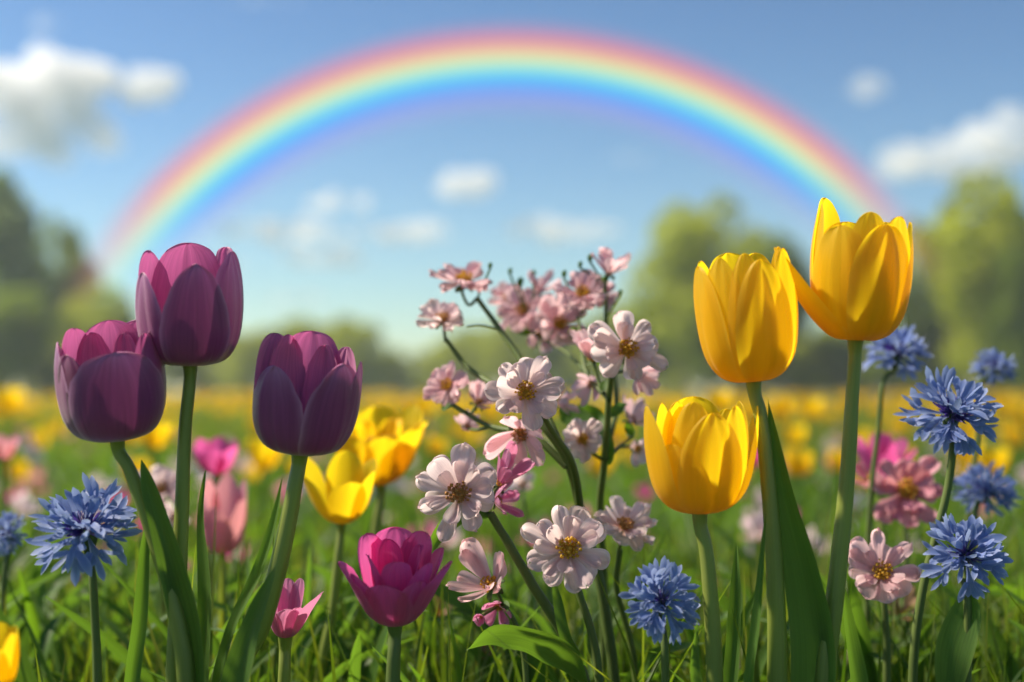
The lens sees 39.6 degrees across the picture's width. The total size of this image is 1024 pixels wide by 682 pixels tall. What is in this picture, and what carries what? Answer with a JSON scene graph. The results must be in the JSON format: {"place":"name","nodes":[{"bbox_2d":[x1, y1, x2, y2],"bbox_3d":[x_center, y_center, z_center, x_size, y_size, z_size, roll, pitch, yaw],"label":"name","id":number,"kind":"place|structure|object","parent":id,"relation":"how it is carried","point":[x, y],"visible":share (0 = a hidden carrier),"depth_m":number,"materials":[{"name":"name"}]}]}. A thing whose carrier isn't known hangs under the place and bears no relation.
{"place":"outdoors","nodes":[
{"label":"outdoors","id":0,"kind":"place"},
{"bbox_2d":[0,345,41,388],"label":"bushy tree","id":1,"kind":"object","parent":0,"point":[5,380],"visible":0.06,"depth_m":58.50,"materials":[{"name":"green plant"}]},
{"bbox_2d":[165,364,183,389],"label":"bushy tree","id":2,"kind":"object","parent":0,"point":[176,370],"visible":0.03,"depth_m":80.17,"materials":[{"name":"green plant"}]},
{"bbox_2d":[376,368,423,396],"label":"bushy tree","id":3,"kind":"object","parent":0,"point":[405,391],"visible":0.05,"depth_m":109.39,"materials":[{"name":"green plant"}]},
{"bbox_2d":[135,36,864,231],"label":"rainbow","id":4,"kind":"object","parent":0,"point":[235,156],"visible":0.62,"depth_m":46.30},
{"bbox_2d":[0,396,1023,681],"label":"meadow grass","id":5,"kind":"structure","parent":0,"point":[240,420],"depth_m":9.56,"materials":[{"name":"green plant"}]},
{"bbox_2d":[0,0,1023,391],"label":"sky","id":6,"kind":"structure","parent":0,"point":[100,100],"materials":[{"name":"blue"}]},
{"bbox_2d":[21,392,1010,482],"bbox_3d":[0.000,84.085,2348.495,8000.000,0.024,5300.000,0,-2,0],"label":"ground","id":7,"kind":"structure","parent":0,"point":[698,394],"depth_m":160.14,"materials":[{"name":"green plant"}]},
{"bbox_2d":[0,621,18,681],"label":"tulip","id":8,"kind":"object","parent":7,"relation":"on","point":[9,650],"visible":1,"depth_m":0.69,"materials":[{"name":"yellow plant"}]},
{"bbox_2d":[0,435,18,596],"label":"tulip","id":9,"kind":"object","parent":7,"relation":"on","point":[8,447],"visible":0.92,"depth_m":1.39,"materials":[{"name":"pink plant"}]},
{"bbox_2d":[0,388,23,494],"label":"field tulip","id":10,"kind":"object","parent":7,"relation":"on","point":[10,400],"visible":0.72,"depth_m":2.98,"materials":[{"name":"yellow plant"}]},
{"bbox_2d":[0,510,27,616],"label":"cornflower","id":11,"kind":"object","parent":7,"relation":"on","point":[7,534],"visible":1,"depth_m":0.99,"materials":[{"name":"blue plant"}]},
{"bbox_2d":[9,460,28,488],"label":"field tulip","id":12,"kind":"object","parent":7,"relation":"on","point":[18,471],"visible":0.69,"depth_m":3.01,"materials":[{"name":"yellow plant"}]},
{"bbox_2d":[0,162,47,301],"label":"tree","id":13,"kind":"object","parent":7,"relation":"on","point":[19,232],"visible":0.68,"depth_m":63.60,"materials":[{"name":"green plant"}]},
{"bbox_2d":[10,491,41,573],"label":"wildflower","id":14,"kind":"object","parent":7,"relation":"on","point":[23,502],"visible":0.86,"depth_m":1.75,"materials":[{"name":"pink plant"}]},
{"bbox_2d":[1,332,63,399],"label":"bushy tree","id":15,"kind":"object","parent":7,"relation":"on","point":[42,378],"visible":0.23,"depth_m":58.75,"materials":[{"name":"green plant"}]},
{"bbox_2d":[0,286,68,389],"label":"tree","id":16,"kind":"object","parent":7,"relation":"on","point":[28,325],"visible":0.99,"depth_m":54.32,"materials":[{"name":"green plant"}]},
{"bbox_2d":[24,465,46,534],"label":"wildflower","id":17,"kind":"object","parent":7,"relation":"on","point":[35,472],"visible":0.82,"depth_m":2.59,"materials":[{"name":"pink plant"}]},
{"bbox_2d":[29,429,55,497],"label":"field tulip","id":18,"kind":"object","parent":7,"relation":"on","point":[39,437],"visible":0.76,"depth_m":4.07,"materials":[{"name":"yellow plant"}]},
{"bbox_2d":[46,418,76,476],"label":"field tulip","id":19,"kind":"object","parent":7,"relation":"on","point":[54,426],"visible":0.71,"depth_m":4.67,"materials":[{"name":"yellow plant"}]},
{"bbox_2d":[34,212,102,326],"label":"tree","id":20,"kind":"object","parent":7,"relation":"on","point":[75,264],"visible":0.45,"depth_m":69.28,"materials":[{"name":"green plant"}]},
{"bbox_2d":[24,472,141,681],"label":"cornflower","id":21,"kind":"object","parent":7,"relation":"on","point":[89,530],"visible":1,"depth_m":0.79,"materials":[{"name":"blue plant"}]},
{"bbox_2d":[55,282,135,335],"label":"tree","id":22,"kind":"object","parent":7,"relation":"on","point":[85,317],"visible":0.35,"depth_m":57.48,"materials":[{"name":"green plant"}]},
{"bbox_2d":[54,320,203,681],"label":"tulip","id":23,"kind":"object","parent":7,"relation":"on","point":[110,380],"visible":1,"depth_m":0.78,"materials":[{"name":"purple plant"}]},
{"bbox_2d":[142,420,174,566],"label":"field tulip","id":24,"kind":"object","parent":7,"relation":"on","point":[157,437],"visible":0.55,"depth_m":1.89,"materials":[{"name":"yellow plant"}]},
{"bbox_2d":[138,464,189,627],"bbox_3d":[-0.282,0.281,1.158,0.043,0.361,0.072,0,-2,0],"label":"blossom plant","id":25,"kind":"object","parent":7,"relation":"on","point":[164,477],"visible":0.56,"depth_m":1.15,"materials":[{"name":"pink plant"}]},
{"bbox_2d":[135,243,243,681],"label":"tulip","id":26,"kind":"object","parent":7,"relation":"on","point":[189,303],"visible":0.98,"depth_m":0.79,"materials":[{"name":"purple plant"}]},
{"bbox_2d":[165,358,231,398],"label":"bushy tree","id":27,"kind":"object","parent":7,"relation":"on","point":[201,381],"visible":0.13,"depth_m":83.22,"materials":[{"name":"green plant"}]},
{"bbox_2d":[191,436,237,582],"bbox_3d":[-0.270,0.276,1.284,0.044,0.379,0.037,0,-2,0],"label":"tulip","id":28,"kind":"object","parent":7,"relation":"on","point":[215,457],"visible":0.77,"depth_m":1.28,"materials":[{"name":"pink plant"}]},
{"bbox_2d":[204,473,246,634],"bbox_3d":[-0.234,0.284,1.148,0.038,0.353,0.038,0,-2,0],"label":"tulip","id":29,"kind":"object","parent":7,"relation":"on","point":[229,501],"visible":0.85,"depth_m":1.15,"materials":[{"name":"pink plant"}]},
{"bbox_2d":[205,325,283,398],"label":"bushy tree","id":30,"kind":"object","parent":7,"relation":"on","point":[238,374],"visible":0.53,"depth_m":79.16,"materials":[{"name":"green plant"}]},
{"bbox_2d":[243,464,260,534],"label":"field tulip","id":31,"kind":"object","parent":7,"relation":"on","point":[253,470],"visible":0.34,"depth_m":3.08,"materials":[{"name":"yellow plant"}]},
{"bbox_2d":[246,438,289,575],"bbox_3d":[-0.307,0.302,1.789,0.056,0.364,0.057,0,-2,0],"label":"field tulip","id":32,"kind":"object","parent":7,"relation":"on","point":[263,457],"visible":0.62,"depth_m":1.78,"materials":[{"name":"yellow plant"}]},
{"bbox_2d":[212,331,362,681],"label":"tulip","id":33,"kind":"object","parent":7,"relation":"on","point":[307,388],"visible":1,"depth_m":0.78,"materials":[{"name":"purple plant"}]},
{"bbox_2d":[252,316,333,363],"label":"bushy tree","id":34,"kind":"object","parent":7,"relation":"on","point":[294,326],"visible":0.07,"depth_m":81.92,"materials":[{"name":"green plant"}]},
{"bbox_2d":[271,578,323,681],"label":"tulip","id":35,"kind":"object","parent":7,"relation":"on","point":[291,617],"visible":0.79,"depth_m":0.83,"materials":[{"name":"pink plant"}]},
{"bbox_2d":[303,450,376,681],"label":"tulip","id":36,"kind":"object","parent":7,"relation":"on","point":[340,498],"visible":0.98,"depth_m":1.01,"materials":[{"name":"yellow plant"}]},
{"bbox_2d":[325,314,390,398],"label":"bushy tree","id":37,"kind":"object","parent":7,"relation":"on","point":[359,339],"visible":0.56,"depth_m":77.03,"materials":[{"name":"green plant"}]},
{"bbox_2d":[293,405,427,680],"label":"tulip","id":38,"kind":"object","parent":7,"relation":"on","point":[387,438],"visible":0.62,"depth_m":1.11,"materials":[{"name":"yellow plant"}]},
{"bbox_2d":[364,345,416,398],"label":"bushy tree","id":39,"kind":"object","parent":7,"relation":"on","point":[398,366],"visible":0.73,"depth_m":83.34,"materials":[{"name":"green plant"}]},
{"bbox_2d":[337,527,451,681],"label":"tulip","id":40,"kind":"object","parent":7,"relation":"on","point":[395,589],"visible":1,"depth_m":0.78,"materials":[{"name":"pink plant"}]},
{"bbox_2d":[407,518,436,536],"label":"wildflower","id":41,"kind":"object","parent":7,"relation":"on","point":[429,526],"visible":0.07,"depth_m":1.53,"materials":[{"name":"pink plant"}]},
{"bbox_2d":[411,393,455,471],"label":"field tulip","id":42,"kind":"object","parent":7,"relation":"on","point":[427,407],"visible":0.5,"depth_m":4.07,"materials":[{"name":"yellow plant"}]},
{"bbox_2d":[408,345,460,392],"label":"bushy tree","id":43,"kind":"object","parent":7,"relation":"on","point":[423,359],"visible":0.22,"depth_m":85.73,"materials":[{"name":"green plant"}]},
{"bbox_2d":[427,435,445,566],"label":"field tulip","id":44,"kind":"object","parent":7,"relation":"on","point":[436,446],"visible":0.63,"depth_m":2.19,"materials":[{"name":"yellow plant"}]},
{"bbox_2d":[432,595,452,648],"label":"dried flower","id":45,"kind":"object","parent":7,"relation":"on","point":[438,613],"visible":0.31,"depth_m":1.11,"materials":[{"name":"brown plant"}]},
{"bbox_2d":[438,527,460,619],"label":"wildflower","id":46,"kind":"object","parent":7,"relation":"on","point":[451,542],"visible":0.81,"depth_m":1.53,"materials":[{"name":"pink plant"}]},
{"bbox_2d":[449,421,462,443],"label":"field tulip","id":47,"kind":"object","parent":7,"relation":"on","point":[454,429],"visible":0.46,"depth_m":4.37,"materials":[{"name":"yellow plant"}]},
{"bbox_2d":[427,324,493,398],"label":"bushy tree","id":48,"kind":"object","parent":7,"relation":"on","point":[462,342],"visible":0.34,"depth_m":82.92,"materials":[{"name":"green plant"}]},
{"bbox_2d":[446,537,528,681],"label":"blossom plant","id":49,"kind":"object","parent":7,"relation":"on","point":[472,558],"visible":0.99,"depth_m":0.85,"materials":[{"name":"pink plant"}]},
{"bbox_2d":[477,403,499,468],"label":"field tulip","id":50,"kind":"object","parent":7,"relation":"on","point":[491,414],"visible":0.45,"depth_m":4.58,"materials":[{"name":"yellow plant"}]},
{"bbox_2d":[415,440,590,681],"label":"blossom plant","id":51,"kind":"object","parent":7,"relation":"on","point":[464,484],"visible":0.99,"depth_m":0.83,"materials":[{"name":"pink plant"}]},
{"bbox_2d":[0,430,1023,681],"bbox_3d":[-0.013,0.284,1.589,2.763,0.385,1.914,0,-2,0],"label":"tall grass","id":52,"kind":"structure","parent":7,"relation":"on","point":[991,670],"depth_m":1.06,"materials":[{"name":"green plant"}]},
{"bbox_2d":[415,261,619,681],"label":"blossom plant","id":53,"kind":"object","parent":7,"relation":"on","point":[531,390],"visible":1,"depth_m":0.91,"materials":[{"name":"pink plant"}]},
{"bbox_2d":[469,317,570,380],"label":"bushy tree","id":54,"kind":"object","parent":7,"relation":"on","point":[500,353],"visible":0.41,"depth_m":78.81,"materials":[{"name":"green plant"}]},
{"bbox_2d":[22,391,1022,408],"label":"distant tulips","id":55,"kind":"object","parent":7,"relation":"on","point":[377,397],"visible":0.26,"depth_m":15.84,"materials":[{"name":"yellow plant"}]},
{"bbox_2d":[512,471,534,569],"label":"blossom plant","id":56,"kind":"object","parent":7,"relation":"on","point":[520,484],"visible":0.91,"depth_m":1.19,"materials":[{"name":"pink plant"}]},
{"bbox_2d":[523,323,587,397],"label":"bushy tree","id":57,"kind":"object","parent":7,"relation":"on","point":[568,376],"visible":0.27,"depth_m":77.41,"materials":[{"name":"green plant"}]},
{"bbox_2d":[520,505,609,681],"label":"blossom plant","id":58,"kind":"object","parent":7,"relation":"on","point":[567,541],"visible":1,"depth_m":0.81,"materials":[{"name":"pink plant"}]},
{"bbox_2d":[487,247,667,681],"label":"blossom plant","id":59,"kind":"object","parent":7,"relation":"on","point":[588,430],"visible":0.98,"depth_m":0.99,"materials":[{"name":"pink plant"}]},
{"bbox_2d":[565,301,633,396],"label":"bushy tree","id":60,"kind":"object","parent":7,"relation":"on","point":[623,385],"visible":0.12,"depth_m":73.24,"materials":[{"name":"green plant"}]},
{"bbox_2d":[588,451,616,547],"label":"field tulip","id":61,"kind":"object","parent":7,"relation":"on","point":[594,463],"visible":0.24,"depth_m":2.68,"materials":[{"name":"yellow plant"}]},
{"bbox_2d":[609,422,627,499],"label":"field tulip","id":62,"kind":"object","parent":7,"relation":"on","point":[619,434],"visible":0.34,"depth_m":3.79,"materials":[{"name":"yellow plant"}]},
{"bbox_2d":[594,495,657,681],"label":"blossom plant","id":63,"kind":"object","parent":7,"relation":"on","point":[622,522],"visible":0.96,"depth_m":0.92,"materials":[{"name":"pink plant"}]},
{"bbox_2d":[635,482,653,502],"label":"wildflower","id":64,"kind":"object","parent":7,"relation":"on","point":[648,491],"visible":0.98,"depth_m":2.42,"materials":[{"name":"pink plant"}]},
{"bbox_2d":[633,286,678,396],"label":"tree","id":65,"kind":"object","parent":7,"relation":"on","point":[670,356],"visible":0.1,"depth_m":61.40,"materials":[{"name":"green plant"}]},
{"bbox_2d":[618,555,700,681],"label":"cornflower","id":66,"kind":"object","parent":7,"relation":"on","point":[656,598],"visible":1,"depth_m":0.79,"materials":[{"name":"blue plant"}]},
{"bbox_2d":[642,341,715,398],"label":"bushy tree","id":67,"kind":"object","parent":7,"relation":"on","point":[673,383],"visible":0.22,"depth_m":65.54,"materials":[{"name":"green plant"}]},
{"bbox_2d":[621,190,773,399],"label":"tree","id":68,"kind":"object","parent":7,"relation":"on","point":[687,246],"visible":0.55,"depth_m":53.36,"materials":[{"name":"green plant"}]},
{"bbox_2d":[644,396,758,681],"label":"tulip","id":69,"kind":"object","parent":7,"relation":"on","point":[700,453],"visible":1,"depth_m":0.78,"materials":[{"name":"yellow plant"}]},
{"bbox_2d":[706,389,731,526],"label":"field tulip","id":70,"kind":"object","parent":7,"relation":"on","point":[718,399],"visible":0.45,"depth_m":2.78,"materials":[{"name":"yellow plant"}]},
{"bbox_2d":[688,355,788,397],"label":"bushy tree","id":71,"kind":"object","parent":7,"relation":"on","point":[699,374],"visible":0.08,"depth_m":59.49,"materials":[{"name":"green plant"}]},
{"bbox_2d":[740,510,762,597],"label":"wildflower","id":72,"kind":"object","parent":7,"relation":"on","point":[747,525],"visible":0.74,"depth_m":1.48,"materials":[{"name":"pink plant"}]},
{"bbox_2d":[751,450,758,585],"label":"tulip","id":73,"kind":"object","parent":7,"relation":"on","point":[753,507],"visible":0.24,"depth_m":1.69,"materials":[{"name":"green plant"}]},
{"bbox_2d":[693,247,835,681],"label":"tulip","id":74,"kind":"object","parent":7,"relation":"on","point":[746,309],"visible":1,"depth_m":0.79,"materials":[{"name":"yellow plant"}]},
{"bbox_2d":[771,394,792,487],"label":"field tulip","id":75,"kind":"object","parent":7,"relation":"on","point":[781,405],"visible":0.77,"depth_m":2.88,"materials":[{"name":"yellow plant"}]},
{"bbox_2d":[767,228,811,393],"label":"tree","id":76,"kind":"object","parent":7,"relation":"on","point":[800,266],"visible":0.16,"depth_m":59.50,"materials":[{"name":"green plant"}]},
{"bbox_2d":[783,425,805,518],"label":"field tulip","id":77,"kind":"object","parent":7,"relation":"on","point":[794,436],"visible":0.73,"depth_m":2.58,"materials":[{"name":"yellow plant"}]},
{"bbox_2d":[784,446,812,510],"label":"field tulip","id":78,"kind":"object","parent":7,"relation":"on","point":[798,463],"visible":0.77,"depth_m":1.98,"materials":[{"name":"yellow plant"}]},
{"bbox_2d":[768,334,842,398],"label":"bushy tree","id":79,"kind":"object","parent":7,"relation":"on","point":[801,378],"visible":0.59,"depth_m":58.97,"materials":[{"name":"green plant"}]},
{"bbox_2d":[798,397,823,536],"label":"field tulip","id":80,"kind":"object","parent":7,"relation":"on","point":[810,408],"visible":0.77,"depth_m":2.79,"materials":[{"name":"yellow plant"}]},
{"bbox_2d":[807,526,830,553],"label":"wildflower","id":81,"kind":"object","parent":7,"relation":"on","point":[811,532],"visible":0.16,"depth_m":1.50,"materials":[{"name":"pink plant"}]},
{"bbox_2d":[803,327,861,397],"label":"bushy tree","id":82,"kind":"object","parent":7,"relation":"on","point":[839,388],"visible":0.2,"depth_m":60.77,"materials":[{"name":"green plant"}]},
{"bbox_2d":[828,448,858,535],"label":"field tulip","id":83,"kind":"object","parent":7,"relation":"on","point":[833,464],"visible":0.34,"depth_m":2.09,"materials":[{"name":"yellow plant"}]},
{"bbox_2d":[774,197,913,681],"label":"tulip","id":84,"kind":"object","parent":7,"relation":"on","point":[855,294],"visible":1,"depth_m":0.79,"materials":[{"name":"yellow plant"}]},
{"bbox_2d":[828,338,896,398],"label":"tree","id":85,"kind":"object","parent":7,"relation":"on","point":[840,347],"visible":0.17,"depth_m":59.79,"materials":[{"name":"green plant"}]},
{"bbox_2d":[848,527,921,681],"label":"blossom plant","id":86,"kind":"object","parent":7,"relation":"on","point":[876,576],"visible":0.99,"depth_m":0.89,"materials":[{"name":"pink plant"}]},
{"bbox_2d":[857,432,917,652],"bbox_3d":[0.317,0.270,1.205,0.053,0.386,0.040,0,-2,0],"label":"tulip","id":87,"kind":"object","parent":7,"relation":"on","point":[894,452],"visible":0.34,"depth_m":1.21,"materials":[{"name":"pink plant"}]},
{"bbox_2d":[861,324,933,628],"bbox_3d":[0.284,0.221,1.044,0.053,0.473,0.050,0,-2,0],"label":"cornflower","id":88,"kind":"object","parent":7,"relation":"on","point":[892,358],"visible":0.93,"depth_m":1.05,"materials":[{"name":"blue plant"}]},
{"bbox_2d":[855,456,942,635],"bbox_3d":[0.291,0.272,1.072,0.055,0.372,0.087,0,-2,0],"label":"blossom plant","id":89,"kind":"object","parent":7,"relation":"on","point":[906,485],"visible":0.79,"depth_m":1.05,"materials":[{"name":"pink plant"}]},
{"bbox_2d":[892,417,908,438],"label":"field tulip","id":90,"kind":"object","parent":7,"relation":"on","point":[899,427],"visible":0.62,"depth_m":4.78,"materials":[{"name":"yellow plant"}]},
{"bbox_2d":[887,584,916,639],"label":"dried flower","id":91,"kind":"object","parent":7,"relation":"on","point":[909,600],"visible":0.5,"depth_m":1.04,"materials":[{"name":"beige plant"}]},
{"bbox_2d":[860,336,944,401],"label":"bushy tree","id":92,"kind":"object","parent":7,"relation":"on","point":[899,384],"visible":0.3,"depth_m":57.45,"materials":[{"name":"green plant"}]},
{"bbox_2d":[895,215,961,383],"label":"tree","id":93,"kind":"object","parent":7,"relation":"on","point":[921,312],"visible":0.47,"depth_m":55.29,"materials":[{"name":"green plant"}]},
{"bbox_2d":[907,322,977,394],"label":"bushy tree","id":94,"kind":"object","parent":7,"relation":"on","point":[940,350],"visible":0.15,"depth_m":55.59,"materials":[{"name":"green plant"}]},
{"bbox_2d":[893,365,1002,681],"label":"cornflower","id":95,"kind":"object","parent":7,"relation":"on","point":[945,430],"visible":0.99,"depth_m":0.87,"materials":[{"name":"blue plant"}]},
{"bbox_2d":[918,513,1013,681],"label":"cornflower","id":96,"kind":"object","parent":7,"relation":"on","point":[957,639],"visible":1,"depth_m":0.85,"materials":[{"name":"blue plant"}]},
{"bbox_2d":[956,421,975,503],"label":"field tulip","id":97,"kind":"object","parent":7,"relation":"on","point":[967,428],"visible":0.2,"depth_m":4.00,"materials":[{"name":"yellow plant"}]},
{"bbox_2d":[913,166,1023,387],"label":"tree","id":98,"kind":"object","parent":7,"relation":"on","point":[959,253],"visible":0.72,"depth_m":49.22,"materials":[{"name":"green plant"}]},
{"bbox_2d":[938,324,1023,396],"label":"bushy tree","id":99,"kind":"object","parent":7,"relation":"on","point":[960,363],"visible":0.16,"depth_m":51.66,"materials":[{"name":"green plant"}]},
{"bbox_2d":[951,460,1022,681],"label":"cornflower","id":100,"kind":"object","parent":7,"relation":"on","point":[983,489],"visible":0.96,"depth_m":1.04,"materials":[{"name":"blue plant"}]},
{"bbox_2d":[959,347,1018,588],"bbox_3d":[0.363,0.231,1.071,0.045,0.454,0.036,1,-2,-35],"label":"cornflower","id":101,"kind":"object","parent":7,"relation":"on","point":[999,366],"visible":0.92,"depth_m":1.08,"materials":[{"name":"blue plant"}]},
{"bbox_2d":[978,447,1010,550],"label":"field tulip","id":102,"kind":"object","parent":7,"relation":"on","point":[1000,456],"visible":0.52,"depth_m":2.08,"materials":[{"name":"yellow plant"}]},
{"bbox_2d":[988,393,1009,447],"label":"field tulip","id":103,"kind":"object","parent":7,"relation":"on","point":[1003,400],"visible":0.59,"depth_m":5.14,"materials":[{"name":"yellow plant"}]},
{"bbox_2d":[980,218,1023,397],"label":"tree","id":104,"kind":"object","parent":7,"relation":"on","point":[1005,314],"visible":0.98,"depth_m":47.51,"materials":[{"name":"green plant"}]},
{"bbox_2d":[1000,426,1023,510],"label":"field tulip","id":105,"kind":"object","parent":7,"relation":"on","point":[1014,437],"visible":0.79,"depth_m":3.73,"materials":[{"name":"yellow plant"}]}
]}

